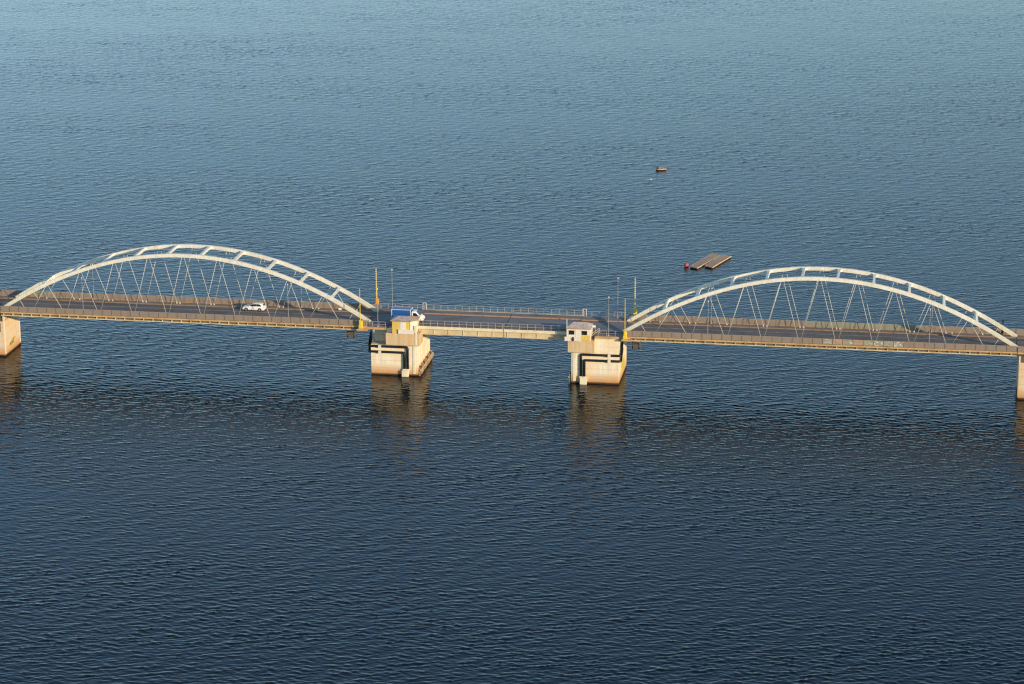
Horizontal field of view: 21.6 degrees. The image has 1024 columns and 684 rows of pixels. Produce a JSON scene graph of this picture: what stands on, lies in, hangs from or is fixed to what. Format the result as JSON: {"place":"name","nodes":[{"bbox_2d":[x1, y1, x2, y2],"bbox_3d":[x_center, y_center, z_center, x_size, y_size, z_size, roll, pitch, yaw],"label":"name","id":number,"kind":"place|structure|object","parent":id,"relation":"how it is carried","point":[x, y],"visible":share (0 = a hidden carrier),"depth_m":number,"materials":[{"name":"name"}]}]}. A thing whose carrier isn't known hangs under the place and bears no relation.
{"place":"outdoors","nodes":[
{"label":"outdoors","id":0,"kind":"place"},
{"bbox_2d":[0,0,1023,683],"bbox_3d":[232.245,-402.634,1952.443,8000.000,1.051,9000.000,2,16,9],"label":"water","id":1,"kind":"structure","parent":0,"point":[216,504],"depth_m":535.57,"materials":[{"name":"blue liquid"}]},
{"bbox_2d":[0,314,20,355],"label":"end pier","id":2,"kind":"structure","parent":1,"relation":"in","point":[10,336],"depth_m":540.54,"materials":[{"name":"concrete"}]},
{"bbox_2d":[363,303,433,376],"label":"bascule pier","id":3,"kind":"structure","parent":1,"relation":"in","point":[403,355],"depth_m":524.70,"materials":[{"name":"concrete"}]},
{"bbox_2d":[0,244,379,329],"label":"arch bridge","id":4,"kind":"structure","parent":3,"relation":"on","point":[30,302],"depth_m":533.38,"materials":[{"name":"paint"}]},
{"bbox_2d":[0,290,19,313],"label":"approach span","id":5,"kind":"object","parent":4,"relation":"attached to","point":[7,296],"visible":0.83,"depth_m":546.23,"materials":[{"name":"concrete"}]},
{"bbox_2d":[242,302,265,311],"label":"estate car","id":6,"kind":"object","parent":4,"relation":"on","point":[258,306],"visible":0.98,"depth_m":533.96,"materials":[{"name":"white paint"}]},
{"bbox_2d":[346,329,357,337],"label":"inspection cage","id":7,"kind":"object","parent":4,"relation":"hanging from","point":[351,333],"visible":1,"depth_m":524.83,"materials":[{"name":"metal"}]},
{"bbox_2d":[375,269,378,303],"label":"road barrier","id":8,"kind":"object","parent":4,"relation":"on","point":[376,289],"visible":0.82,"depth_m":534.40,"materials":[{"name":"yellow metal"}]},
{"bbox_2d":[387,315,419,344],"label":"control house","id":9,"kind":"structure","parent":3,"relation":"on","point":[405,324],"depth_m":521.68,"materials":[{"name":"paint"}]},
{"bbox_2d":[400,322,405,329],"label":"door","id":10,"kind":"structure","parent":9,"relation":"in","point":[402,324],"depth_m":521.54,"materials":[{"name":"white metal"}]},
{"bbox_2d":[391,306,424,322],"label":"box truck","id":11,"kind":"object","parent":3,"relation":"on","point":[403,311],"visible":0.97,"depth_m":525.39,"materials":[{"name":"blue paint"}]},
{"bbox_2d":[417,304,511,337],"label":"bascule leaf","id":12,"kind":"object","parent":3,"relation":"attached to","point":[476,322],"visible":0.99,"depth_m":524.63,"materials":[{"name":"beige metal"}]},
{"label":"barrier ledge","id":13,"kind":"object","parent":3,"relation":"attached to","visible":0},
{"bbox_2d":[358,288,363,328],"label":"road barrier","id":14,"kind":"object","parent":13,"relation":"on","point":[360,324],"visible":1,"depth_m":522.55,"materials":[{"name":"yellow metal"}]},
{"bbox_2d":[568,311,629,384],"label":"bascule pier","id":15,"kind":"structure","parent":1,"relation":"in","point":[600,358],"depth_m":518.50,"materials":[{"name":"concrete"}]},
{"bbox_2d":[504,308,582,339],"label":"bascule leaf","id":16,"kind":"object","parent":15,"relation":"attached to","point":[530,325],"visible":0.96,"depth_m":523.06,"materials":[{"name":"beige metal"}]},
{"bbox_2d":[622,266,1017,355],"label":"arch bridge","id":17,"kind":"structure","parent":15,"relation":"on","point":[981,339],"depth_m":514.70,"materials":[{"name":"paint"}]},
{"bbox_2d":[633,281,636,313],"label":"road barrier","id":18,"kind":"object","parent":17,"relation":"on","point":[634,310],"visible":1,"depth_m":527.07,"materials":[{"name":"yellow metal"}]},
{"bbox_2d":[631,341,641,349],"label":"inspection cage","id":19,"kind":"object","parent":17,"relation":"hanging from","point":[635,345],"visible":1,"depth_m":516.44,"materials":[{"name":"metal"}]},
{"bbox_2d":[1016,329,1023,354],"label":"approach span","id":20,"kind":"object","parent":17,"relation":"attached to","point":[1020,341],"visible":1,"depth_m":511.40,"materials":[{"name":"concrete"}]},
{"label":"barrier ledge","id":21,"kind":"object","parent":15,"relation":"attached to","visible":0},
{"bbox_2d":[622,324,627,339],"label":"road barrier","id":22,"kind":"object","parent":21,"relation":"on","point":[624,335],"visible":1,"depth_m":514.85,"materials":[{"name":"yellow metal"}]},
{"bbox_2d":[690,254,719,268],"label":"wooden raft","id":23,"kind":"object","parent":1,"relation":"on","point":[704,261],"visible":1,"depth_m":609.62,"materials":[{"name":"grey wood"}]},
{"bbox_2d":[705,255,730,268],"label":"wooden raft","id":24,"kind":"object","parent":1,"relation":"on","point":[717,261],"visible":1,"depth_m":609.59,"materials":[{"name":"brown wood"}]},
{"bbox_2d":[1016,355,1023,399],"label":"end pier","id":25,"kind":"structure","parent":1,"relation":"in","point":[1020,378],"depth_m":507.94,"materials":[{"name":"concrete"}]},
{"bbox_2d":[564,322,595,340],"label":"control house","id":26,"kind":"structure","parent":0,"point":[579,331],"depth_m":516.46,"materials":[{"name":"paint"}]},
{"bbox_2d":[569,330,574,334],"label":"window","id":27,"kind":"structure","parent":26,"relation":"in","point":[571,332],"depth_m":516.48,"materials":[{"name":"black glass"}]},
{"bbox_2d":[575,330,579,336],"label":"door","id":28,"kind":"structure","parent":26,"relation":"in","point":[577,332],"depth_m":516.35,"materials":[{"name":"white metal"}]},
{"bbox_2d":[581,330,587,335],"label":"window","id":29,"kind":"structure","parent":26,"relation":"in","point":[585,333],"depth_m":516.10,"materials":[{"name":"black glass"}]}
]}

